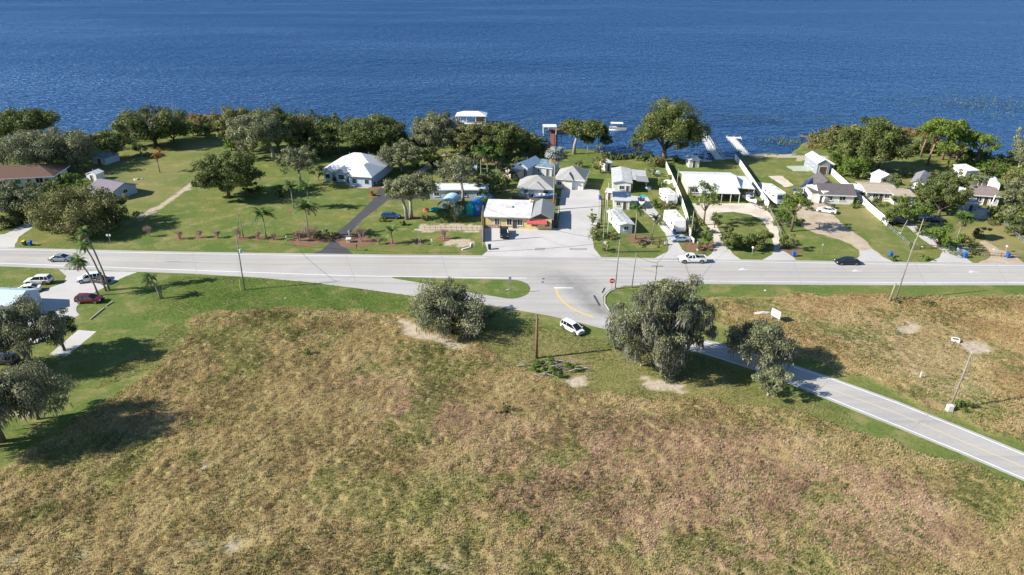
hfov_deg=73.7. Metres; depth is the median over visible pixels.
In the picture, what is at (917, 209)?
tree
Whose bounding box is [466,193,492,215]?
tarp shed
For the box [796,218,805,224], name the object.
shrub
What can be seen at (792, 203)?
palm tree
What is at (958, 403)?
shrub
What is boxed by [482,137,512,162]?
tree
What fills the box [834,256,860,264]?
car
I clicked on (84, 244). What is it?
palm tree
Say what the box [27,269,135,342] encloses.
driveway
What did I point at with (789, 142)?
lake reeds
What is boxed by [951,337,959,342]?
utility box
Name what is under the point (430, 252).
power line
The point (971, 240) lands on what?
shrub
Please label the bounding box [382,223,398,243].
palm tree
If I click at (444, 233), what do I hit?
bare shrub
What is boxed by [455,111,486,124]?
boathouse
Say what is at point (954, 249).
garden brush
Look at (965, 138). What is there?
pine tree
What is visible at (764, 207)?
shrub
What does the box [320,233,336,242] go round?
mulch bed
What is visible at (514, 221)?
door
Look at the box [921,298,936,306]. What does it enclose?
shrub
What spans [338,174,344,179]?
window
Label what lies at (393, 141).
tree
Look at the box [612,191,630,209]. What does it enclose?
mobile home
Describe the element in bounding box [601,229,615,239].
shrub
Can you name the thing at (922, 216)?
suv
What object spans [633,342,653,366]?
shrub
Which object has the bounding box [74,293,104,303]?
suv
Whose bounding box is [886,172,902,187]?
oak tree
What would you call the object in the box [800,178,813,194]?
shed
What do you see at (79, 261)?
palm tree
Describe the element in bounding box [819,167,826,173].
door
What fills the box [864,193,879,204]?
shrub
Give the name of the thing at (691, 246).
mulch bed
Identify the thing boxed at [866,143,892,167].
tree
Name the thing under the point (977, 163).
shore undergrowth
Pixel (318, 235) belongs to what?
shrub
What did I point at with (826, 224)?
driveway
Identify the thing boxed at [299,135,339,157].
tree
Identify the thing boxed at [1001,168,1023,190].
shrub
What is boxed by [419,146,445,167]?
shrub
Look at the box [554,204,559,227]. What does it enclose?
fence
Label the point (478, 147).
palm tree
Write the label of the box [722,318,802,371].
oak tree
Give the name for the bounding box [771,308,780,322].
sign board
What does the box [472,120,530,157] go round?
oak tree
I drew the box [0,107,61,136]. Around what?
oak tree
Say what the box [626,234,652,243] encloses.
mulch bed
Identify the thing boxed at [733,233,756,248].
shrub
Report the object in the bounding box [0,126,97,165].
oak tree
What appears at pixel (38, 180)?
window
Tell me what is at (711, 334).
oak tree
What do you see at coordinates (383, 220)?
shrub
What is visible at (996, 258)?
driveway
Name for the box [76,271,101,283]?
suv
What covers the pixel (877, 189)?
house
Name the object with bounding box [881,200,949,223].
garden brush
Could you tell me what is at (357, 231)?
bare shrub
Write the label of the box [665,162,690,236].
fence
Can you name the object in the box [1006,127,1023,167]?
tree
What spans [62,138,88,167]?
tree
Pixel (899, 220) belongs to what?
suv
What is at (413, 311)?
shrub
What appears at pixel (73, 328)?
tree
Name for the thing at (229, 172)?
oak tree
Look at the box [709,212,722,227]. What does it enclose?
shrub
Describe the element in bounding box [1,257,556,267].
line
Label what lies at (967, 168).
shed
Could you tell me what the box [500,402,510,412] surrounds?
shrub
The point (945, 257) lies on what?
driveway
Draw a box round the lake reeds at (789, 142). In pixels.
[754,134,807,149]
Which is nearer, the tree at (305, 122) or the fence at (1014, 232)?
the fence at (1014, 232)
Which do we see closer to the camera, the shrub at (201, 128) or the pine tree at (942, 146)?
the pine tree at (942, 146)
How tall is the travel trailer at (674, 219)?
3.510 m
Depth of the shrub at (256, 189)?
185.28 m
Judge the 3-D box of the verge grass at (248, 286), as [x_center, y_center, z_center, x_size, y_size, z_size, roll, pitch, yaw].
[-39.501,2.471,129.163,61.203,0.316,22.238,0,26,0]
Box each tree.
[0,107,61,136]
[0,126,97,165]
[0,186,43,215]
[0,293,73,365]
[0,355,73,443]
[15,378,61,419]
[16,181,127,238]
[27,188,86,229]
[33,307,77,350]
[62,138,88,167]
[64,253,99,295]
[74,225,110,289]
[74,238,106,290]
[90,190,139,225]
[91,128,133,151]
[109,102,192,145]
[137,272,161,298]
[150,147,162,172]
[158,121,183,141]
[189,150,265,197]
[208,105,252,151]
[225,107,293,160]
[233,139,256,154]
[247,207,276,237]
[248,103,302,155]
[275,145,314,184]
[282,180,299,207]
[285,133,308,149]
[288,197,321,237]
[295,179,318,198]
[297,114,322,150]
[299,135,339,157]
[304,148,319,167]
[306,120,343,152]
[309,165,323,179]
[331,130,341,153]
[337,112,407,151]
[375,138,425,171]
[378,128,403,147]
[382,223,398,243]
[383,170,440,219]
[407,277,489,341]
[410,110,463,154]
[433,154,479,203]
[451,121,495,153]
[469,174,490,184]
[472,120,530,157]
[473,144,485,173]
[478,146,494,177]
[479,171,502,196]
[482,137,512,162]
[491,151,505,174]
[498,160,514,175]
[507,141,534,158]
[529,138,541,155]
[544,145,565,203]
[558,118,608,154]
[580,135,596,154]
[596,123,608,153]
[599,133,613,152]
[602,273,714,374]
[626,133,643,157]
[628,202,645,238]
[634,96,711,160]
[649,213,661,237]
[676,293,718,362]
[688,180,721,224]
[688,215,704,235]
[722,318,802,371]
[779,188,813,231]
[836,116,914,171]
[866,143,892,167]
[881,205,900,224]
[883,194,932,223]
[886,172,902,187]
[909,176,931,202]
[916,119,933,157]
[919,169,975,215]
[922,116,962,165]
[931,168,962,187]
[934,138,969,167]
[940,119,972,159]
[948,128,979,160]
[953,209,973,240]
[962,130,983,156]
[966,132,1001,159]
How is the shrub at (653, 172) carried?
on the ground at (166, 201)
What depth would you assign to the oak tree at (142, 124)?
227.15 m
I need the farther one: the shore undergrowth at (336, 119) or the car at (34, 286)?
the shore undergrowth at (336, 119)
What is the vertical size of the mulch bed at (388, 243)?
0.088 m
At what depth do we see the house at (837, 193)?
179.79 m
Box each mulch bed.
[174,236,185,240]
[234,236,251,241]
[252,236,265,240]
[289,235,315,246]
[309,233,322,243]
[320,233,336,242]
[334,234,370,247]
[356,238,375,246]
[366,194,379,197]
[369,186,381,189]
[385,241,398,245]
[435,236,451,241]
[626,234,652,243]
[683,241,706,252]
[695,240,716,250]
[780,246,801,252]
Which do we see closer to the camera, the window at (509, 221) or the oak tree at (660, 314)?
the oak tree at (660, 314)
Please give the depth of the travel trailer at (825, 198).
179.47 m
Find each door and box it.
[513,220,516,228]
[572,182,579,189]
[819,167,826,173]
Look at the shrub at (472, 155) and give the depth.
208.26 m
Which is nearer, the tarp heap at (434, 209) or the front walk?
the tarp heap at (434, 209)
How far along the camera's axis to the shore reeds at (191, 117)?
267.79 m
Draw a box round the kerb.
[604,285,639,310]
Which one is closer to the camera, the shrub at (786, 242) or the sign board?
the sign board
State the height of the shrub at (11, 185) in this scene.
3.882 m
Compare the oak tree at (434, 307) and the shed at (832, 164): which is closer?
the oak tree at (434, 307)
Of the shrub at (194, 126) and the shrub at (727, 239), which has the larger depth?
the shrub at (194, 126)
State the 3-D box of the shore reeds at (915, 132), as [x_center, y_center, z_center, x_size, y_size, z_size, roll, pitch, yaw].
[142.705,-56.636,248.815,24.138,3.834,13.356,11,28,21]
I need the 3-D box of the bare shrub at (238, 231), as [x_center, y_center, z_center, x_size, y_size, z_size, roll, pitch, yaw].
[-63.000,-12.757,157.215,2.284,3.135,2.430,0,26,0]
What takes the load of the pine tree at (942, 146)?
on the ground at (166, 201)
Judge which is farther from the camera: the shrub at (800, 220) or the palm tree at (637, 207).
the shrub at (800, 220)
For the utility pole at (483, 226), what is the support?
on the ground at (166, 201)
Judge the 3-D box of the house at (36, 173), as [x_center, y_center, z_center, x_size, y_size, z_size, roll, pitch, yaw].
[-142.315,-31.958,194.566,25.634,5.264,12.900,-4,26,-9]
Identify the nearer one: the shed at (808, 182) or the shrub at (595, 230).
the shrub at (595, 230)
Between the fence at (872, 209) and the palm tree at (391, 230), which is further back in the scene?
the fence at (872, 209)
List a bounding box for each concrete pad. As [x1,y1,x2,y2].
[49,330,96,355]
[769,176,792,186]
[786,166,809,170]
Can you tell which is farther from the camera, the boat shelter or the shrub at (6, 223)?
the boat shelter
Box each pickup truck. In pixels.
[499,226,508,237]
[678,252,706,263]
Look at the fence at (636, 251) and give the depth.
150.39 m
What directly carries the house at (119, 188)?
on the ground at (166, 201)
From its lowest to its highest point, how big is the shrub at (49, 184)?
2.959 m
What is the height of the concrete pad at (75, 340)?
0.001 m
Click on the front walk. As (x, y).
(347, 183)
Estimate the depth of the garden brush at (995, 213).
169.00 m
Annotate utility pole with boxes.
[236,237,244,290]
[483,206,484,241]
[602,189,606,245]
[615,241,619,288]
[631,256,635,287]
[895,239,915,298]
[945,352,971,411]
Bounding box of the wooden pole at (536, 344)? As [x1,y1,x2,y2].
[535,314,537,358]
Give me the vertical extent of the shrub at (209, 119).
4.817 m
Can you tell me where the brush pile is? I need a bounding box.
[517,355,591,377]
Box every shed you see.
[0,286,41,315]
[86,169,104,180]
[92,151,119,164]
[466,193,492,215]
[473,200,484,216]
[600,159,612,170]
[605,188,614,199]
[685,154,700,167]
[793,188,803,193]
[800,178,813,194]
[804,151,829,174]
[823,157,834,168]
[953,164,979,180]
[958,199,980,210]
[973,175,989,185]
[986,176,999,189]
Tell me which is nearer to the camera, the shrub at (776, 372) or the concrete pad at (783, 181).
the shrub at (776, 372)
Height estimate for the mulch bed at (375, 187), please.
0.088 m
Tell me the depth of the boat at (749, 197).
178.96 m
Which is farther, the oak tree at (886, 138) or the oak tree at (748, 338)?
the oak tree at (886, 138)
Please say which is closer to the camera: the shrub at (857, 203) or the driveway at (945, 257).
the driveway at (945, 257)
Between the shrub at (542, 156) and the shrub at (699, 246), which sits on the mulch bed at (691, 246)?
the shrub at (699, 246)
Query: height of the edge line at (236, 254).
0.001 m
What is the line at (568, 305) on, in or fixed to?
on the road
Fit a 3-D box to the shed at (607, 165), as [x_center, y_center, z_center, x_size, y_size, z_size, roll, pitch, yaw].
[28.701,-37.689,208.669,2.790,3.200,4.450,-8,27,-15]
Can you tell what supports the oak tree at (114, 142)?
on the ground at (166, 201)
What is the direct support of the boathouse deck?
in the water
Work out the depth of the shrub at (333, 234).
157.68 m
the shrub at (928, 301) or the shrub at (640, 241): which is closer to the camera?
the shrub at (928, 301)
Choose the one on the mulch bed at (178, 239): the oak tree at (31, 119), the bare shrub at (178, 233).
the bare shrub at (178, 233)
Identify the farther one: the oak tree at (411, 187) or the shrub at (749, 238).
the oak tree at (411, 187)
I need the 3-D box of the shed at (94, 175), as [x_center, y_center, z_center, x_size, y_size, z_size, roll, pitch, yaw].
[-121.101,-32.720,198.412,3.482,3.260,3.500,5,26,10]
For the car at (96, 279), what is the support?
on the driveway at (62, 295)
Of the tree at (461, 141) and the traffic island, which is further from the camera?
the tree at (461, 141)
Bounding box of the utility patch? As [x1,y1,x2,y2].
[569,248,586,249]
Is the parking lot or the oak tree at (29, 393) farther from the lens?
the parking lot
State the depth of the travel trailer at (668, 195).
178.58 m
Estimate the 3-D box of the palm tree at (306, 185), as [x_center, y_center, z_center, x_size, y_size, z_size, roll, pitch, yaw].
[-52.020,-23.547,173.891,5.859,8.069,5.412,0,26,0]
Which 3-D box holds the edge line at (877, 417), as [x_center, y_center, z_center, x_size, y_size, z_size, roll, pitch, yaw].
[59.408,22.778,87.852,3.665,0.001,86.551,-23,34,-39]
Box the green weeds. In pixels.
[0,293,1023,574]
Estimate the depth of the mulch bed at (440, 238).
157.69 m
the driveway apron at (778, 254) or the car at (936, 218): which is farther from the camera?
the car at (936, 218)
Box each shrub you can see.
[0,179,21,190]
[0,211,19,227]
[9,181,36,192]
[36,181,55,193]
[45,183,65,191]
[55,172,81,183]
[78,167,92,173]
[131,142,150,156]
[142,225,152,236]
[174,231,182,238]
[187,123,201,135]
[190,116,211,128]
[194,229,202,237]
[195,122,212,135]
[204,121,221,132]
[223,138,236,150]
[234,225,242,237]
[241,181,263,194]
[272,184,288,197]
[293,229,301,240]
[298,224,318,240]
[311,228,329,238]
[327,232,339,237]
[352,223,367,241]
[378,216,387,221]
[406,293,429,316]
[410,157,422,167]
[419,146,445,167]
[439,168,457,182]
[440,228,447,238]
[441,147,471,161]
[446,200,463,221]
[446,316,470,336]
[467,147,491,167]
[475,310,500,327]
[478,195,491,201]
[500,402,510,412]
[512,156,525,163]
[538,153,549,158]
[575,159,583,167]
[590,224,602,237]
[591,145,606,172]
[591,209,596,224]
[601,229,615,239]
[606,336,617,346]
[633,151,652,160]
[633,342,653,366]
[636,236,661,245]
[645,166,658,176]
[646,156,666,165]
[651,198,658,208]
[651,351,690,383]
[658,178,666,186]
[666,201,677,208]
[697,241,708,250]
[699,227,714,246]
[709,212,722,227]
[720,227,739,248]
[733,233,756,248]
[749,230,773,249]
[751,364,794,396]
[762,205,773,210]
[772,209,792,225]
[779,233,799,247]
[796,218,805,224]
[806,142,821,148]
[817,138,836,149]
[826,147,863,166]
[836,157,874,177]
[850,200,860,207]
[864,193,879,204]
[901,168,918,176]
[902,146,918,155]
[915,226,929,235]
[919,255,933,259]
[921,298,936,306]
[922,223,967,247]
[929,169,944,174]
[955,399,974,413]
[959,236,979,249]
[969,173,992,184]
[970,227,992,238]
[976,159,1005,176]
[991,159,1011,167]
[997,179,1023,206]
[997,206,1018,224]
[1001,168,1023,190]
[1002,212,1023,235]
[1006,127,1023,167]
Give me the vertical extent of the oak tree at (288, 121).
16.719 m
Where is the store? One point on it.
(540, 212)
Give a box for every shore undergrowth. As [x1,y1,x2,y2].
[117,114,214,140]
[221,109,409,145]
[390,124,550,155]
[604,151,680,162]
[808,123,902,145]
[829,131,962,156]
[935,140,1014,166]
[951,156,1023,174]
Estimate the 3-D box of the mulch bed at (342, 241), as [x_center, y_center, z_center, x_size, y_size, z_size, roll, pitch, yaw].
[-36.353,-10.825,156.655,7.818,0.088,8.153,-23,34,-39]
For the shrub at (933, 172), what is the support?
on the ground at (166, 201)
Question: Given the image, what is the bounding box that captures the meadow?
[0,291,1023,574]
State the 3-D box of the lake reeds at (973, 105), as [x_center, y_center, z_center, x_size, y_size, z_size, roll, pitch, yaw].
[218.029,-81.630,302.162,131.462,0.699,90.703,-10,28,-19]
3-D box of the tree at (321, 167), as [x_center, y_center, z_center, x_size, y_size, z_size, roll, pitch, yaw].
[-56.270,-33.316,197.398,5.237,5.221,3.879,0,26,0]
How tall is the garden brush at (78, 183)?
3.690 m
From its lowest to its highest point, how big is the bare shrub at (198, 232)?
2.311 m
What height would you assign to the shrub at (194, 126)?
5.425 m
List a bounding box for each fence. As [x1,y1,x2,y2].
[424,225,482,230]
[512,193,556,205]
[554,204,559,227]
[611,250,659,252]
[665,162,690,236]
[735,154,769,207]
[768,205,781,231]
[829,166,888,225]
[887,223,909,245]
[909,244,942,249]
[972,250,1021,257]
[1003,222,1023,243]
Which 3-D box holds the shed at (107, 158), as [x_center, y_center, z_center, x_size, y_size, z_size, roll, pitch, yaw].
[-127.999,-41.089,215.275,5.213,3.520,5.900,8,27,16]
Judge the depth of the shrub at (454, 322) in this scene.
116.61 m
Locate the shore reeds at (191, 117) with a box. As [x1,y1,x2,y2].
[186,111,224,121]
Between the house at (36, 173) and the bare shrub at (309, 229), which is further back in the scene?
the house at (36, 173)
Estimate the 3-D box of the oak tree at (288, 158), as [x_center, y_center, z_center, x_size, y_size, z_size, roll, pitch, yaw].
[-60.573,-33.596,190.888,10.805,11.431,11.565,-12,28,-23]
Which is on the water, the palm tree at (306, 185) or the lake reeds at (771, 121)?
the lake reeds at (771, 121)
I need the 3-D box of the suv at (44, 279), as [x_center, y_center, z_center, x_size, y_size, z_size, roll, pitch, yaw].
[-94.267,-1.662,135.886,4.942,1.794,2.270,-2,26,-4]
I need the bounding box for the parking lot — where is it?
[482,188,601,257]
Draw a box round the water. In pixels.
[0,0,1023,159]
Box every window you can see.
[35,178,43,182]
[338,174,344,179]
[495,218,499,224]
[506,219,511,225]
[517,219,522,225]
[839,196,845,200]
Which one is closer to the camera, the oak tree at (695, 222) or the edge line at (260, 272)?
the edge line at (260, 272)
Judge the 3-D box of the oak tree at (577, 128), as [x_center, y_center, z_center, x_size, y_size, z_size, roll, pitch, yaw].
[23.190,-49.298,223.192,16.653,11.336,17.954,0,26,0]
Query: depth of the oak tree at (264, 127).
209.42 m
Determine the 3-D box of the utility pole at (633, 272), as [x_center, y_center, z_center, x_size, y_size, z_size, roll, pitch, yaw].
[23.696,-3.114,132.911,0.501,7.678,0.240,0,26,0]
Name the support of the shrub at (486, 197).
on the ground at (166, 201)
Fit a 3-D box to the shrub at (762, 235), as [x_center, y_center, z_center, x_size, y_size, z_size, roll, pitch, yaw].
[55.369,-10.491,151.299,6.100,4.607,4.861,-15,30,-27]
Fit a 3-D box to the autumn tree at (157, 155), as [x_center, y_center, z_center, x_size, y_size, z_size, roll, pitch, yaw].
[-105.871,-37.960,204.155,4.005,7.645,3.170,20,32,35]
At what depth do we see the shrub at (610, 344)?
112.63 m
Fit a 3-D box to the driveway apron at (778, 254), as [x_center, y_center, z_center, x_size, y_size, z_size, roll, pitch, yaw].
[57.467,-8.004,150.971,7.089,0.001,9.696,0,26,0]
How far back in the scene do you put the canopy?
176.80 m
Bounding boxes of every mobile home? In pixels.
[430,183,488,199]
[606,209,634,233]
[611,166,648,191]
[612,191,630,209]
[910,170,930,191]
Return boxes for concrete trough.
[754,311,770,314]
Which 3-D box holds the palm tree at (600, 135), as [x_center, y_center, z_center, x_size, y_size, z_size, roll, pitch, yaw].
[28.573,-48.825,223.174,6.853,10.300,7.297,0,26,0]
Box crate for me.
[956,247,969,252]
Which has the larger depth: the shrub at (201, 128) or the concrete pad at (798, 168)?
the shrub at (201, 128)
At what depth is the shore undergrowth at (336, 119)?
247.77 m
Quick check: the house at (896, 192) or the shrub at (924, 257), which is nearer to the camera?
the shrub at (924, 257)
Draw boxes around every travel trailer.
[659,188,677,203]
[663,210,685,233]
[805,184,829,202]
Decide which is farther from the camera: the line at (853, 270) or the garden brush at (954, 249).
the garden brush at (954, 249)
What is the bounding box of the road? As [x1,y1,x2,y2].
[0,247,1023,480]
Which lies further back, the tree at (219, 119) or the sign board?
the tree at (219, 119)
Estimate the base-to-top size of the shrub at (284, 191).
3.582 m
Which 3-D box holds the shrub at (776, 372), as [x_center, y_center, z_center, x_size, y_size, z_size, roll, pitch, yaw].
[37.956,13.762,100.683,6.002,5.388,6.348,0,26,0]
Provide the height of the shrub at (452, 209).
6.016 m
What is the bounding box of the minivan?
[560,317,584,335]
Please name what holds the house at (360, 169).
on the ground at (166, 201)
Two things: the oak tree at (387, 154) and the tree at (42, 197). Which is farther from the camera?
the oak tree at (387, 154)
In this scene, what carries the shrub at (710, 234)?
on the ground at (166, 201)
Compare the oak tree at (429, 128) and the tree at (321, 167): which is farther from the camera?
the oak tree at (429, 128)
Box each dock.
[550,130,555,146]
[701,135,723,159]
[726,136,750,156]
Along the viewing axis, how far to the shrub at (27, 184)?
186.54 m
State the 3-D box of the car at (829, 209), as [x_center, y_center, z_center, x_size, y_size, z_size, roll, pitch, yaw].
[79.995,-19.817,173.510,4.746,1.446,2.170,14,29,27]
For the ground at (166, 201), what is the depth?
154.01 m
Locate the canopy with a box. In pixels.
[438,193,459,205]
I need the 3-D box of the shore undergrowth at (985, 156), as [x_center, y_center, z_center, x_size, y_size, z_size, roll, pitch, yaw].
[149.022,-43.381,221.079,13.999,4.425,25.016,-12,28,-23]
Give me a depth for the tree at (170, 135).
237.89 m
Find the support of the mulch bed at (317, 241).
on the ground at (166, 201)
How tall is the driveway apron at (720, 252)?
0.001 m
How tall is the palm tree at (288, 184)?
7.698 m
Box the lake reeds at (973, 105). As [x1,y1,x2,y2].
[836,88,1021,119]
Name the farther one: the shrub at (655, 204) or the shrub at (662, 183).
the shrub at (662, 183)
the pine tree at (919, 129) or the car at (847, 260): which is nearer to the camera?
the car at (847, 260)
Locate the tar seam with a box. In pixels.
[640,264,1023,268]
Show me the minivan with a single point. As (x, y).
(573, 327)
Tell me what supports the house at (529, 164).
on the ground at (166, 201)
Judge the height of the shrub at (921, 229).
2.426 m
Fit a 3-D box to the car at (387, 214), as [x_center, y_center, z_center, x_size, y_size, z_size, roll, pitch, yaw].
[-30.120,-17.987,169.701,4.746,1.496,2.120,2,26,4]
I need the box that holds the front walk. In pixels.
[345,182,383,187]
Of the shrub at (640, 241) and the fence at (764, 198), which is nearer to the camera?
the shrub at (640, 241)
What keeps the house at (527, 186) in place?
on the ground at (166, 201)
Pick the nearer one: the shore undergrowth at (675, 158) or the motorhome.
the motorhome
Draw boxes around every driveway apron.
[707,243,740,259]
[763,244,794,259]
[857,249,892,261]
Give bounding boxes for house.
[0,164,69,186]
[87,178,137,197]
[322,152,392,186]
[504,159,526,179]
[517,173,555,197]
[519,156,540,175]
[555,165,589,189]
[679,171,754,202]
[805,171,856,204]
[848,181,895,201]
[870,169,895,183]
[887,188,915,204]
[954,185,1001,205]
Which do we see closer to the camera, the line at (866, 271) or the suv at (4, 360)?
the suv at (4, 360)
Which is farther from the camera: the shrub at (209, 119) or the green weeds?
the shrub at (209, 119)
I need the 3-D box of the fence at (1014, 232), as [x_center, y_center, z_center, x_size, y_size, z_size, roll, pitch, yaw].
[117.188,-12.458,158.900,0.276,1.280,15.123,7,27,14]
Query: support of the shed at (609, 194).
on the ground at (166, 201)
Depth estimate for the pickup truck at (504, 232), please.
157.99 m
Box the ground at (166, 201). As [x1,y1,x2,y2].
[0,115,1023,484]
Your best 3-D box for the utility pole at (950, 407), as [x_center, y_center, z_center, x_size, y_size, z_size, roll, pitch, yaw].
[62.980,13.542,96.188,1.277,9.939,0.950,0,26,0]
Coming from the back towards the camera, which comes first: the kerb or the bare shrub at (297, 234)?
the bare shrub at (297, 234)
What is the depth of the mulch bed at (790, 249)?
151.78 m
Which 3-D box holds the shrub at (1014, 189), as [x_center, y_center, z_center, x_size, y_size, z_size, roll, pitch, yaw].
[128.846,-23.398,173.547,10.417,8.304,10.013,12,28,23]
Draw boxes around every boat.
[531,192,561,198]
[608,122,626,130]
[637,195,644,209]
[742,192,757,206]
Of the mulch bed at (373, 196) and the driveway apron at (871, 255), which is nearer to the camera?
the driveway apron at (871, 255)
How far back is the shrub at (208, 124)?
243.72 m
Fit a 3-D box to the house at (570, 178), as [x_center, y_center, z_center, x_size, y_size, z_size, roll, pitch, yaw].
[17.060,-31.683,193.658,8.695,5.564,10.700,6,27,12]
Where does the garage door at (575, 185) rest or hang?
in the house at (570, 178)
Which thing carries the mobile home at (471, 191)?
on the ground at (166, 201)
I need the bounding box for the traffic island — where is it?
[392,277,529,297]
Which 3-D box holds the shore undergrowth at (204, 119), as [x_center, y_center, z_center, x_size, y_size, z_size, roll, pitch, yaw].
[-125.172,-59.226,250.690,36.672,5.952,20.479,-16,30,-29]
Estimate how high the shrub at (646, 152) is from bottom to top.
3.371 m
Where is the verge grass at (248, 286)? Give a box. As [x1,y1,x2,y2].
[123,276,419,327]
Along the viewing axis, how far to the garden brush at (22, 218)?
164.75 m
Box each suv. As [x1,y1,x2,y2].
[0,352,20,365]
[23,274,53,284]
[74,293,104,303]
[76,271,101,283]
[889,217,910,224]
[917,213,932,218]
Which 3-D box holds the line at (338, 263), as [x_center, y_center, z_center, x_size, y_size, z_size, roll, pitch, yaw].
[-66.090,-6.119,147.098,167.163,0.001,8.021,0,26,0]
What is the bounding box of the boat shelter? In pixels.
[542,124,556,134]
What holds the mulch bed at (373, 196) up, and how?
on the ground at (166, 201)
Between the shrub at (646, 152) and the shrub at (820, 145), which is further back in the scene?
the shrub at (820, 145)
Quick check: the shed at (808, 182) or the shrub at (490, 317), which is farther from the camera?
the shed at (808, 182)
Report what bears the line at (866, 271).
on the road
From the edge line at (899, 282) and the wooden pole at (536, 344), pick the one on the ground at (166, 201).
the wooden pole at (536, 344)
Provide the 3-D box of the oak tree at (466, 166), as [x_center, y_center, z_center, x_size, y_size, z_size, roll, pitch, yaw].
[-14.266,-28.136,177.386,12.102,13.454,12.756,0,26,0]
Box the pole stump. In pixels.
[888,283,896,301]
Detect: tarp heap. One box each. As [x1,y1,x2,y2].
[430,207,438,210]
[971,208,989,218]
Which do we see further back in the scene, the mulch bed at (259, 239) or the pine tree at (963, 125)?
the pine tree at (963, 125)
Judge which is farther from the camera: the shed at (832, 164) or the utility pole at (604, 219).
the shed at (832, 164)
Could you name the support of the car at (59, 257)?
on the road
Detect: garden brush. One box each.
[0,210,28,229]
[34,179,92,191]
[457,171,518,190]
[587,213,607,239]
[658,193,671,217]
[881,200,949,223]
[941,246,984,257]
[987,197,1023,224]
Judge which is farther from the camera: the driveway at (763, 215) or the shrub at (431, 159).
the shrub at (431, 159)
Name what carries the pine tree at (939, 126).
on the ground at (166, 201)
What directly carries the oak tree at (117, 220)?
on the ground at (166, 201)
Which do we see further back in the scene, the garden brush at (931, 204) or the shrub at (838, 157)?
the shrub at (838, 157)
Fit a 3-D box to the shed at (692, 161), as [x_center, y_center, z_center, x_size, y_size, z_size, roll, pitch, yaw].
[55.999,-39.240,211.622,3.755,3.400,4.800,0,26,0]
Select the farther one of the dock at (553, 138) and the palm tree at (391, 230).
the dock at (553, 138)
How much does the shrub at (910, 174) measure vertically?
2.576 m
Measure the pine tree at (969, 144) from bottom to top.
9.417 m
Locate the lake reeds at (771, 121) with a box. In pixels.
[603,112,1018,125]
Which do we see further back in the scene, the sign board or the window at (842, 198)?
the window at (842, 198)
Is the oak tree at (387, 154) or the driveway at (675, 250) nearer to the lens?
the driveway at (675, 250)
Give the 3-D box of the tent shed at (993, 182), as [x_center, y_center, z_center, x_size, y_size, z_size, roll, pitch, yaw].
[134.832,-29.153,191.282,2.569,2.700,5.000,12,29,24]
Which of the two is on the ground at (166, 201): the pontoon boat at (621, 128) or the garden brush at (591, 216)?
the garden brush at (591, 216)
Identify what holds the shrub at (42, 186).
on the ground at (166, 201)
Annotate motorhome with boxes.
[762,184,785,203]
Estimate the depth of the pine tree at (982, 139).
210.23 m
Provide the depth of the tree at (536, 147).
216.15 m
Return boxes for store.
[484,198,554,229]
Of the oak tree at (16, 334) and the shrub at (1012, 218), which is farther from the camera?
the shrub at (1012, 218)
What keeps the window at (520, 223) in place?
in the store
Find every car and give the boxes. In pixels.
[18,283,42,288]
[47,253,73,261]
[90,275,111,284]
[381,211,400,218]
[670,234,689,242]
[816,206,836,213]
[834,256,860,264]
[924,215,944,222]
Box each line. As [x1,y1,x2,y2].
[0,249,410,256]
[0,256,592,266]
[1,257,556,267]
[4,263,495,277]
[243,239,617,252]
[485,207,615,240]
[555,289,592,316]
[604,259,1023,265]
[630,275,1023,277]
[640,268,985,271]
[640,269,989,272]
[690,349,1023,478]
[697,345,1023,466]
[705,342,1023,454]
[740,281,1023,282]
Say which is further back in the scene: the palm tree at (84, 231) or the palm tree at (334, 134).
the palm tree at (334, 134)
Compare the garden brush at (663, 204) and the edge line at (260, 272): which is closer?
the edge line at (260, 272)
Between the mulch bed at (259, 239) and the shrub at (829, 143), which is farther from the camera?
the shrub at (829, 143)
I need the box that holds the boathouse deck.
[462,121,481,124]
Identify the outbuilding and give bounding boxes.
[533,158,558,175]
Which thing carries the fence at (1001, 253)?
on the ground at (166, 201)
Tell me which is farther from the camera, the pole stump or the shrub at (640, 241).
the shrub at (640, 241)
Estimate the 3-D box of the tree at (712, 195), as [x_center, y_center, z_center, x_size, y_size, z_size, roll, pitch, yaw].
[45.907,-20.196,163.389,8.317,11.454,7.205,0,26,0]
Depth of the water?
421.89 m
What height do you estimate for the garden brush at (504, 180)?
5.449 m
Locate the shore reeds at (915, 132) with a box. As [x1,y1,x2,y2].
[900,126,935,138]
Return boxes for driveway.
[0,221,32,247]
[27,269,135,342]
[312,179,429,253]
[630,196,686,257]
[692,203,794,258]
[797,201,881,261]
[906,223,971,262]
[979,241,1023,262]
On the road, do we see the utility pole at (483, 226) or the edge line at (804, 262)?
the edge line at (804, 262)
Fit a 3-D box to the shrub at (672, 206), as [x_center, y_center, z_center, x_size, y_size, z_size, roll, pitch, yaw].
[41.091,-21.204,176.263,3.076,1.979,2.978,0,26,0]

